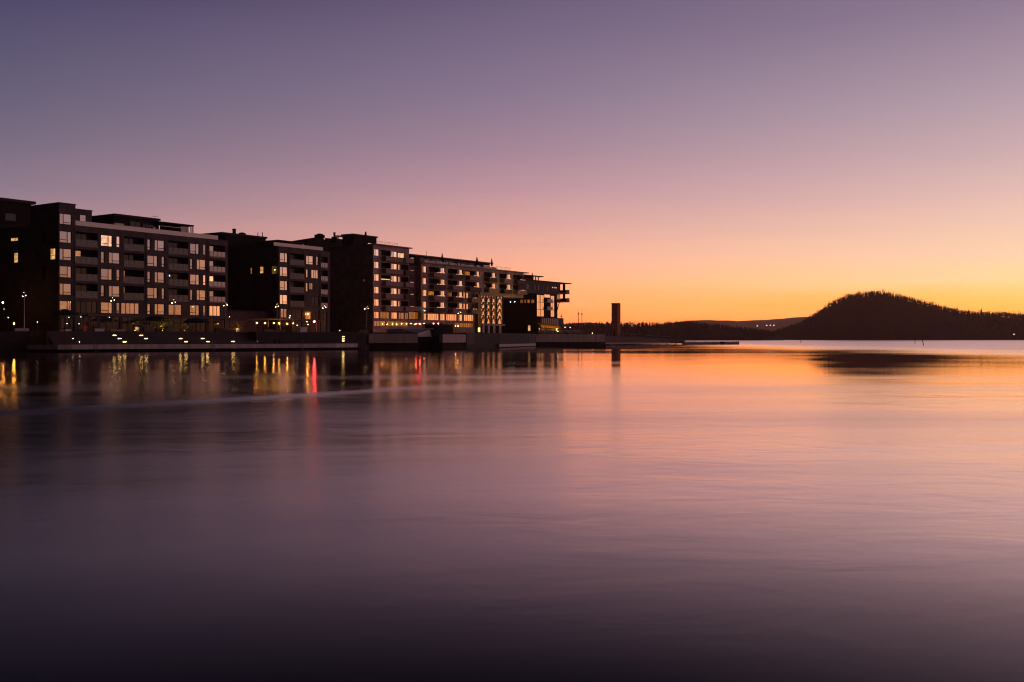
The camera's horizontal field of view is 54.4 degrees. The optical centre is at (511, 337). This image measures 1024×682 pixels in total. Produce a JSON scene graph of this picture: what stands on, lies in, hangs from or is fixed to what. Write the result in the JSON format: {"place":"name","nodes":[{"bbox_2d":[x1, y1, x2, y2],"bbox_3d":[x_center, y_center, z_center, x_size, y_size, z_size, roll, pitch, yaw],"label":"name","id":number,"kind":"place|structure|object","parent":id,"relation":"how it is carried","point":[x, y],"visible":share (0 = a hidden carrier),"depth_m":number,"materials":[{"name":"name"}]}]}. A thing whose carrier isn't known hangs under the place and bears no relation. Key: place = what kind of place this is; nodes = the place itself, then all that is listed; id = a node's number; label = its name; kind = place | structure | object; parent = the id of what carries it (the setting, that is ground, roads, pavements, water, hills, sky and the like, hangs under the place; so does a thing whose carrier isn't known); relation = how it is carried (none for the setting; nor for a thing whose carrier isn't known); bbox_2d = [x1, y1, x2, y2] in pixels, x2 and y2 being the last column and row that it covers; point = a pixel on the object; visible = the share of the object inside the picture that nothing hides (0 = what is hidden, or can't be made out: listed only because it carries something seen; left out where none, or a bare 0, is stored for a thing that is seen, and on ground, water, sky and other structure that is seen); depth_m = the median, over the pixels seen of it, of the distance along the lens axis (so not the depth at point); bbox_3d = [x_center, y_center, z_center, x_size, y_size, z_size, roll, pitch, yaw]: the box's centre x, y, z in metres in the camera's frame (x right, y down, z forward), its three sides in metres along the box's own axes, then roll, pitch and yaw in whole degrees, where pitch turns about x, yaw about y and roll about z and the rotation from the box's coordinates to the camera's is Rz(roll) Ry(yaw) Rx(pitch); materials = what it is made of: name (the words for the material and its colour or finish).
{"place":"outdoors","nodes":[
{"label":"outdoors","id":0,"kind":"place"},
{"bbox_2d":[0,331,605,351],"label":"promenade","id":1,"kind":"structure","parent":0,"point":[15,341],"depth_m":196.83,"materials":[{"name":"concrete"}]},
{"bbox_2d":[0,197,35,228],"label":"apartment building","id":2,"kind":"structure","parent":1,"relation":"on","point":[14,212],"depth_m":210.77,"materials":[{"name":"brick"}]},
{"bbox_2d":[5,213,15,220],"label":"window","id":3,"kind":"structure","parent":2,"relation":"in","point":[8,216],"depth_m":210.06,"materials":[{"name":"black glass"}]},
{"bbox_2d":[52,309,78,328],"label":"open parasol","id":4,"kind":"object","parent":1,"relation":"on","point":[65,312],"visible":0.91,"depth_m":169.63,"materials":[{"name":"fabric"}]},
{"bbox_2d":[0,202,227,331],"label":"apartment building","id":5,"kind":"structure","parent":1,"relation":"on","point":[56,256],"depth_m":185.64,"materials":[{"name":"brown brick"}]},
{"bbox_2d":[50,248,55,259],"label":"window","id":6,"kind":"structure","parent":5,"relation":"in","point":[52,250],"depth_m":177.19,"materials":[{"name":"yellow"}]},
{"bbox_2d":[60,231,70,242],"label":"window","id":7,"kind":"structure","parent":5,"relation":"in","point":[65,236],"depth_m":177.45,"materials":[{"name":"clear glass"}]},
{"bbox_2d":[60,248,70,260],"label":"window","id":8,"kind":"structure","parent":5,"relation":"in","point":[65,254],"depth_m":177.45,"materials":[{"name":"clear glass"}]},
{"bbox_2d":[60,266,70,277],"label":"window","id":9,"kind":"structure","parent":5,"relation":"in","point":[65,271],"depth_m":177.45,"materials":[{"name":"clear glass"}]},
{"bbox_2d":[60,283,70,294],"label":"window","id":10,"kind":"structure","parent":5,"relation":"in","point":[65,289],"depth_m":177.45,"materials":[{"name":"clear glass"}]},
{"bbox_2d":[60,301,70,309],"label":"window","id":11,"kind":"structure","parent":5,"relation":"in","point":[63,304],"depth_m":177.45,"materials":[{"name":"clear glass"}]},
{"bbox_2d":[60,213,70,224],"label":"window","id":12,"kind":"structure","parent":5,"relation":"in","point":[64,218],"depth_m":177.45,"materials":[{"name":"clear glass"}]},
{"bbox_2d":[61,316,73,330],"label":"window","id":13,"kind":"structure","parent":5,"relation":"in","point":[69,319],"depth_m":177.92,"materials":[{"name":"black glass"}]},
{"bbox_2d":[76,233,89,239],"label":"window","id":14,"kind":"structure","parent":5,"relation":"in","point":[78,236],"depth_m":182.08,"materials":[{"name":"black glass"}]},
{"bbox_2d":[76,267,89,273],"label":"window","id":15,"kind":"structure","parent":5,"relation":"in","point":[78,270],"depth_m":182.10,"materials":[{"name":"black glass"}]},
{"bbox_2d":[76,284,89,290],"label":"window","id":16,"kind":"structure","parent":5,"relation":"in","point":[78,287],"depth_m":182.01,"materials":[{"name":"black glass"}]},
{"bbox_2d":[76,301,96,312],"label":"window","id":17,"kind":"structure","parent":5,"relation":"in","point":[81,306],"depth_m":180.81,"materials":[{"name":"black glass"}]},
{"bbox_2d":[77,316,96,330],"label":"window","id":18,"kind":"structure","parent":5,"relation":"in","point":[81,320],"depth_m":181.03,"materials":[{"name":"black glass"}]},
{"bbox_2d":[101,235,111,246],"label":"window","id":19,"kind":"structure","parent":5,"relation":"in","point":[106,240],"depth_m":184.29,"materials":[{"name":"yellow"}]},
{"bbox_2d":[101,268,111,279],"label":"window","id":20,"kind":"structure","parent":5,"relation":"in","point":[106,274],"depth_m":184.25,"materials":[{"name":"clear glass"}]},
{"bbox_2d":[101,302,111,313],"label":"window","id":21,"kind":"structure","parent":5,"relation":"in","point":[106,307],"depth_m":184.25,"materials":[{"name":"clear glass"}]},
{"bbox_2d":[101,317,119,330],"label":"window","id":22,"kind":"structure","parent":5,"relation":"in","point":[106,322],"depth_m":184.79,"materials":[{"name":"black glass"}]},
{"bbox_2d":[109,252,119,263],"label":"window","id":23,"kind":"structure","parent":5,"relation":"in","point":[114,258],"depth_m":185.65,"materials":[{"name":"clear glass"}]},
{"bbox_2d":[109,286,119,296],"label":"window","id":24,"kind":"structure","parent":5,"relation":"in","point":[114,291],"depth_m":185.65,"materials":[{"name":"clear glass"}]},
{"bbox_2d":[121,303,138,313],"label":"window","id":25,"kind":"structure","parent":5,"relation":"in","point":[126,308],"depth_m":188.41,"materials":[{"name":"black"}]},
{"bbox_2d":[124,238,136,243],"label":"window","id":26,"kind":"structure","parent":5,"relation":"in","point":[126,240],"depth_m":190.33,"materials":[{"name":"black glass"}]},
{"bbox_2d":[124,254,136,259],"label":"window","id":27,"kind":"structure","parent":5,"relation":"in","point":[126,256],"depth_m":190.19,"materials":[{"name":"black glass"}]},
{"bbox_2d":[123,317,139,330],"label":"window","id":28,"kind":"structure","parent":5,"relation":"in","point":[125,319],"depth_m":188.52,"materials":[{"name":"black glass"}]},
{"bbox_2d":[130,221,140,226],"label":"window","id":29,"kind":"structure","parent":5,"relation":"in","point":[135,224],"depth_m":193.70,"materials":[{"name":"black glass"}]},
{"bbox_2d":[148,255,156,266],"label":"window","id":30,"kind":"structure","parent":5,"relation":"in","point":[152,260],"depth_m":192.57,"materials":[{"name":"clear glass"}]},
{"bbox_2d":[148,287,156,298],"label":"window","id":31,"kind":"structure","parent":5,"relation":"in","point":[152,292],"depth_m":192.57,"materials":[{"name":"clear glass"}]},
{"bbox_2d":[143,317,164,330],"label":"window","id":32,"kind":"structure","parent":5,"relation":"in","point":[149,323],"depth_m":192.95,"materials":[{"name":"black glass"}]},
{"bbox_2d":[155,240,163,250],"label":"window","id":33,"kind":"structure","parent":5,"relation":"in","point":[159,244],"depth_m":193.89,"materials":[{"name":"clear glass"}]},
{"bbox_2d":[155,272,163,282],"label":"window","id":34,"kind":"structure","parent":5,"relation":"in","point":[159,276],"depth_m":193.89,"materials":[{"name":"clear glass"}]},
{"bbox_2d":[155,304,163,314],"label":"window","id":35,"kind":"structure","parent":5,"relation":"in","point":[159,308],"depth_m":193.89,"materials":[{"name":"clear glass"}]},
{"bbox_2d":[168,242,180,251],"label":"window","id":36,"kind":"structure","parent":5,"relation":"in","point":[170,244],"depth_m":198.68,"materials":[{"name":"black glass"}]},
{"bbox_2d":[168,258,180,267],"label":"window","id":37,"kind":"structure","parent":5,"relation":"in","point":[170,260],"depth_m":198.63,"materials":[{"name":"black glass"}]},
{"bbox_2d":[168,273,180,283],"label":"window","id":38,"kind":"structure","parent":5,"relation":"in","point":[172,276],"depth_m":198.49,"materials":[{"name":"black glass"}]},
{"bbox_2d":[168,289,180,299],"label":"window","id":39,"kind":"structure","parent":5,"relation":"in","point":[170,291],"depth_m":198.63,"materials":[{"name":"black glass"}]},
{"bbox_2d":[169,304,181,314],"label":"window","id":40,"kind":"structure","parent":5,"relation":"in","point":[177,308],"depth_m":196.99,"materials":[{"name":"black"}]},
{"bbox_2d":[168,318,187,331],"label":"window","id":41,"kind":"structure","parent":5,"relation":"in","point":[177,320],"depth_m":197.62,"materials":[{"name":"black glass"}]},
{"bbox_2d":[190,243,198,253],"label":"window","id":42,"kind":"structure","parent":5,"relation":"in","point":[194,248],"depth_m":200.83,"materials":[{"name":"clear glass"}]},
{"bbox_2d":[190,274,198,284],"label":"window","id":43,"kind":"structure","parent":5,"relation":"in","point":[194,278],"depth_m":200.83,"materials":[{"name":"clear glass"}]},
{"bbox_2d":[190,305,198,315],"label":"window","id":44,"kind":"structure","parent":5,"relation":"in","point":[194,309],"depth_m":200.83,"materials":[{"name":"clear glass"}]},
{"bbox_2d":[191,318,205,331],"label":"window","id":45,"kind":"structure","parent":5,"relation":"in","point":[201,327],"depth_m":201.86,"materials":[{"name":"black glass"}]},
{"bbox_2d":[197,259,205,269],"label":"window","id":46,"kind":"structure","parent":5,"relation":"in","point":[201,264],"depth_m":202.26,"materials":[{"name":"clear glass"}]},
{"bbox_2d":[197,290,205,299],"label":"window","id":47,"kind":"structure","parent":5,"relation":"in","point":[201,294],"depth_m":202.26,"materials":[{"name":"clear glass"}]},
{"bbox_2d":[210,306,219,315],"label":"window","id":48,"kind":"structure","parent":5,"relation":"in","point":[214,310],"depth_m":205.14,"materials":[{"name":"black"}]},
{"bbox_2d":[209,319,224,331],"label":"window","id":49,"kind":"structure","parent":5,"relation":"in","point":[214,323],"depth_m":205.34,"materials":[{"name":"black glass"}]},
{"bbox_2d":[82,315,145,330],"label":"pergola","id":50,"kind":"object","parent":1,"relation":"on","point":[113,316],"visible":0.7,"depth_m":173.56,"materials":[{"name":"metal"}]},
{"bbox_2d":[142,327,154,331],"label":"planter box","id":51,"kind":"object","parent":1,"relation":"on","point":[148,329],"visible":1,"depth_m":176.45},
{"bbox_2d":[46,331,255,344],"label":"seating steps","id":52,"kind":"structure","parent":1,"relation":"attached to","point":[82,337],"depth_m":171.33,"materials":[{"name":"concrete"}]},
{"bbox_2d":[142,315,168,320],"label":"open parasol","id":53,"kind":"object","parent":1,"relation":"on","point":[153,318],"visible":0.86,"depth_m":182.19,"materials":[{"name":"fabric"}]},
{"bbox_2d":[155,317,171,331],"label":"shrub","id":54,"kind":"object","parent":1,"relation":"on","point":[165,323],"visible":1,"depth_m":178.89,"materials":[{"name":"green plant"}]},
{"bbox_2d":[183,317,209,331],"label":"open parasol","id":55,"kind":"object","parent":1,"relation":"on","point":[196,320],"visible":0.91,"depth_m":188.38,"materials":[{"name":"fabric"}]},
{"bbox_2d":[214,328,235,331],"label":"planter box","id":56,"kind":"object","parent":1,"relation":"on","point":[224,329],"visible":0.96,"depth_m":186.44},
{"bbox_2d":[228,310,269,331],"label":"wing","id":57,"kind":"structure","parent":1,"relation":"on","point":[244,316],"depth_m":216.20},
{"bbox_2d":[203,229,329,331],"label":"apartment building","id":58,"kind":"structure","parent":1,"relation":"on","point":[292,278],"depth_m":225.61,"materials":[{"name":"brown brick"}]},
{"bbox_2d":[280,253,287,262],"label":"window","id":59,"kind":"structure","parent":58,"relation":"in","point":[283,256],"depth_m":221.16,"materials":[{"name":"clear glass"}]},
{"bbox_2d":[280,267,287,276],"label":"window","id":60,"kind":"structure","parent":58,"relation":"in","point":[283,270],"depth_m":221.16,"materials":[{"name":"clear glass"}]},
{"bbox_2d":[280,281,287,289],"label":"window","id":61,"kind":"structure","parent":58,"relation":"in","point":[283,284],"depth_m":221.00,"materials":[{"name":"clear glass"}]},
{"bbox_2d":[280,295,287,303],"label":"window","id":62,"kind":"structure","parent":58,"relation":"in","point":[283,298],"depth_m":221.02,"materials":[{"name":"black"}]},
{"bbox_2d":[281,309,286,317],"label":"window","id":63,"kind":"structure","parent":58,"relation":"in","point":[283,311],"depth_m":220.94,"materials":[{"name":"orange"}]},
{"bbox_2d":[281,321,301,331],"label":"window","id":64,"kind":"structure","parent":58,"relation":"in","point":[284,326],"depth_m":222.84,"materials":[{"name":"black glass"}]},
{"bbox_2d":[288,310,301,318],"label":"window","id":65,"kind":"structure","parent":58,"relation":"in","point":[295,314],"depth_m":223.93,"materials":[{"name":"black glass"}]},
{"bbox_2d":[306,255,312,264],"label":"window","id":66,"kind":"structure","parent":58,"relation":"in","point":[309,259],"depth_m":227.57,"materials":[{"name":"clear glass"}]},
{"bbox_2d":[311,270,317,278],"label":"window","id":67,"kind":"structure","parent":58,"relation":"in","point":[314,273],"depth_m":228.91,"materials":[{"name":"clear glass"}]},
{"bbox_2d":[312,297,318,305],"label":"window","id":68,"kind":"structure","parent":58,"relation":"in","point":[315,300],"depth_m":229.13,"materials":[{"name":"black glass"}]},
{"bbox_2d":[305,321,325,331],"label":"window","id":69,"kind":"structure","parent":58,"relation":"in","point":[311,326],"depth_m":229.07,"materials":[{"name":"black glass"}]},
{"bbox_2d":[249,318,304,331],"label":"cafe pergola","id":70,"kind":"object","parent":1,"relation":"on","point":[255,319],"visible":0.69,"depth_m":207.74,"materials":[{"name":"grey metal"}]},
{"bbox_2d":[295,232,341,246],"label":"apartment building","id":71,"kind":"structure","parent":1,"relation":"on","point":[319,240],"depth_m":262.92,"materials":[{"name":"black"}]},
{"bbox_2d":[311,232,413,331],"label":"apartment building","id":72,"kind":"structure","parent":1,"relation":"on","point":[369,271],"depth_m":250.17,"materials":[{"name":"brown brick"}]},
{"bbox_2d":[374,321,385,325],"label":"window","id":73,"kind":"structure","parent":72,"relation":"in","point":[376,323],"depth_m":247.78,"materials":[{"name":"orange"}]},
{"bbox_2d":[387,321,407,326],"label":"window","id":74,"kind":"structure","parent":72,"relation":"in","point":[389,323],"depth_m":253.62,"materials":[{"name":"orange"}]},
{"bbox_2d":[367,334,417,342],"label":"quay apron","id":75,"kind":"object","parent":1,"relation":"attached to","point":[392,338],"visible":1,"depth_m":199.96,"materials":[{"name":"concrete"}]},
{"bbox_2d":[409,260,424,329],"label":"stair link","id":76,"kind":"object","parent":1,"relation":"on","point":[413,319],"visible":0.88,"depth_m":260.08,"materials":[{"name":"black brick"}]},
{"bbox_2d":[409,311,417,319],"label":"window","id":77,"kind":"structure","parent":76,"relation":"in","point":[412,315],"depth_m":260.08,"materials":[{"name":"black"}]},
{"bbox_2d":[404,328,433,336],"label":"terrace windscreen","id":78,"kind":"object","parent":1,"relation":"attached to","point":[424,333],"visible":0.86,"depth_m":206.50,"materials":[{"name":"glass"}]},
{"bbox_2d":[424,324,453,332],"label":"kiosk","id":79,"kind":"object","parent":1,"relation":"on","point":[443,328],"visible":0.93,"depth_m":223.84,"materials":[{"name":"black"}]},
{"bbox_2d":[439,334,465,342],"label":"quay apron","id":80,"kind":"object","parent":1,"relation":"attached to","point":[452,338],"visible":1,"depth_m":206.67,"materials":[{"name":"concrete"}]},
{"bbox_2d":[409,251,528,332],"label":"apartment building","id":81,"kind":"structure","parent":1,"relation":"on","point":[448,289],"depth_m":274.36,"materials":[{"name":"brown brick"}]},
{"bbox_2d":[428,313,438,319],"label":"window","id":82,"kind":"structure","parent":81,"relation":"in","point":[430,316],"depth_m":265.66,"materials":[{"name":"orange"}]},
{"bbox_2d":[446,314,456,320],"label":"window","id":83,"kind":"structure","parent":81,"relation":"in","point":[449,317],"depth_m":272.30,"materials":[{"name":"orange"}]},
{"bbox_2d":[454,323,472,327],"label":"window","id":84,"kind":"structure","parent":81,"relation":"in","point":[470,325],"depth_m":277.26,"materials":[{"name":"orange"}]},
{"bbox_2d":[464,315,472,320],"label":"window","id":85,"kind":"structure","parent":81,"relation":"in","point":[466,317],"depth_m":278.82,"materials":[{"name":"orange"}]},
{"bbox_2d":[476,294,480,332],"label":"lit pylon","id":86,"kind":"object","parent":1,"relation":"on","point":[478,318],"visible":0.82,"depth_m":281.20,"materials":[{"name":"brown"}]},
{"bbox_2d":[479,292,505,332],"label":"glass pavilion","id":87,"kind":"structure","parent":1,"relation":"on","point":[492,311],"depth_m":288.01,"materials":[{"name":"concrete"}]},
{"bbox_2d":[481,295,485,323],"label":"bay window","id":88,"kind":"structure","parent":87,"relation":"in","point":[483,298],"depth_m":284.74,"materials":[{"name":"orange glass"}]},
{"bbox_2d":[486,296,490,323],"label":"bay window","id":89,"kind":"structure","parent":87,"relation":"in","point":[488,298],"depth_m":286.83,"materials":[{"name":"orange glass"}]},
{"bbox_2d":[491,296,496,323],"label":"bay window","id":90,"kind":"structure","parent":87,"relation":"in","point":[493,298],"depth_m":289.01,"materials":[{"name":"orange glass"}]},
{"bbox_2d":[497,296,502,323],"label":"bay window","id":91,"kind":"structure","parent":87,"relation":"in","point":[499,299],"depth_m":291.56,"materials":[{"name":"orange glass"}]},
{"bbox_2d":[464,333,534,343],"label":"quay apron","id":92,"kind":"object","parent":1,"relation":"attached to","point":[470,338],"visible":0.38,"depth_m":213.64,"materials":[{"name":"concrete"}]},
{"bbox_2d":[497,343,535,346],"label":"quay apron","id":93,"kind":"object","parent":1,"relation":"attached to","point":[510,345],"visible":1,"depth_m":238.67,"materials":[{"name":"concrete"}]},
{"bbox_2d":[490,274,571,333],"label":"apartment building","id":94,"kind":"structure","parent":1,"relation":"on","point":[534,306],"depth_m":311.86,"materials":[{"name":"concrete"},{"name":"dark glass"},{"name":"dark brick"}]},
{"bbox_2d":[536,334,605,341],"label":"quay apron","id":95,"kind":"object","parent":1,"relation":"attached to","point":[570,337],"visible":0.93,"depth_m":277.46,"materials":[{"name":"concrete"}]},
{"bbox_2d":[0,340,1023,681],"bbox_3d":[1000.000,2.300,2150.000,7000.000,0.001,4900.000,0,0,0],"label":"water","id":96,"kind":"structure","parent":0,"point":[796,510],"depth_m":12.96,"materials":[{"name":"purple liquid"}]},
{"bbox_2d":[33,347,360,351],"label":"landing footing","id":97,"kind":"object","parent":96,"relation":"in","point":[143,350],"visible":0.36,"depth_m":172.81,"materials":[{"name":"concrete"}]},
{"bbox_2d":[27,343,357,348],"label":"landing","id":98,"kind":"object","parent":97,"relation":"on","point":[155,346],"visible":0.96,"depth_m":170.99,"materials":[{"name":"concrete"}]},
{"bbox_2d":[606,334,683,344],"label":"timber pier","id":99,"kind":"structure","parent":96,"relation":"in","point":[616,340],"depth_m":332.20,"materials":[{"name":"wood"}]},
{"bbox_2d":[611,303,620,335],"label":"diving tower","id":100,"kind":"structure","parent":99,"relation":"on","point":[615,319],"depth_m":351.66,"materials":[{"name":"concrete"}]},
{"bbox_2d":[682,340,738,343],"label":"floating dock","id":101,"kind":"object","parent":96,"relation":"on","point":[712,342],"visible":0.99,"depth_m":347.06,"materials":[{"name":"concrete"}]},
{"bbox_2d":[0,0,1023,326],"label":"sky","id":102,"kind":"structure","parent":0,"point":[667,161],"materials":[{"name":"purple"}]},
{"bbox_2d":[537,323,561,333],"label":"cafe awning","id":103,"kind":"object","parent":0,"point":[554,326],"visible":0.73,"depth_m":289.80,"materials":[{"name":"orange fabric"}]},
{"bbox_2d":[564,325,783,339],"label":"shore hill","id":104,"kind":"structure","parent":0,"point":[682,336],"depth_m":915.06,"materials":[{"name":"plant"}]},
{"bbox_2d":[564,320,775,339],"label":"forest","id":105,"kind":"object","parent":104,"relation":"on","point":[755,332],"visible":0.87,"depth_m":929.33,"materials":[{"name":"black plant"}]},
{"bbox_2d":[653,317,807,332],"bbox_3d":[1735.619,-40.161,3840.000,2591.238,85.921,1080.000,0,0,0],"label":"distant hill","id":106,"kind":"structure","parent":0,"point":[780,323],"depth_m":3638.09,"materials":[{"name":"plant"}]},
{"bbox_2d":[777,294,1023,339],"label":"island hill","id":107,"kind":"structure","parent":0,"point":[882,333],"depth_m":1095.11,"materials":[{"name":"plant"}]},
{"bbox_2d":[772,291,1023,338],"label":"forest","id":108,"kind":"object","parent":107,"relation":"on","point":[996,316],"visible":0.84,"depth_m":1116.67,"materials":[{"name":"black plant"}]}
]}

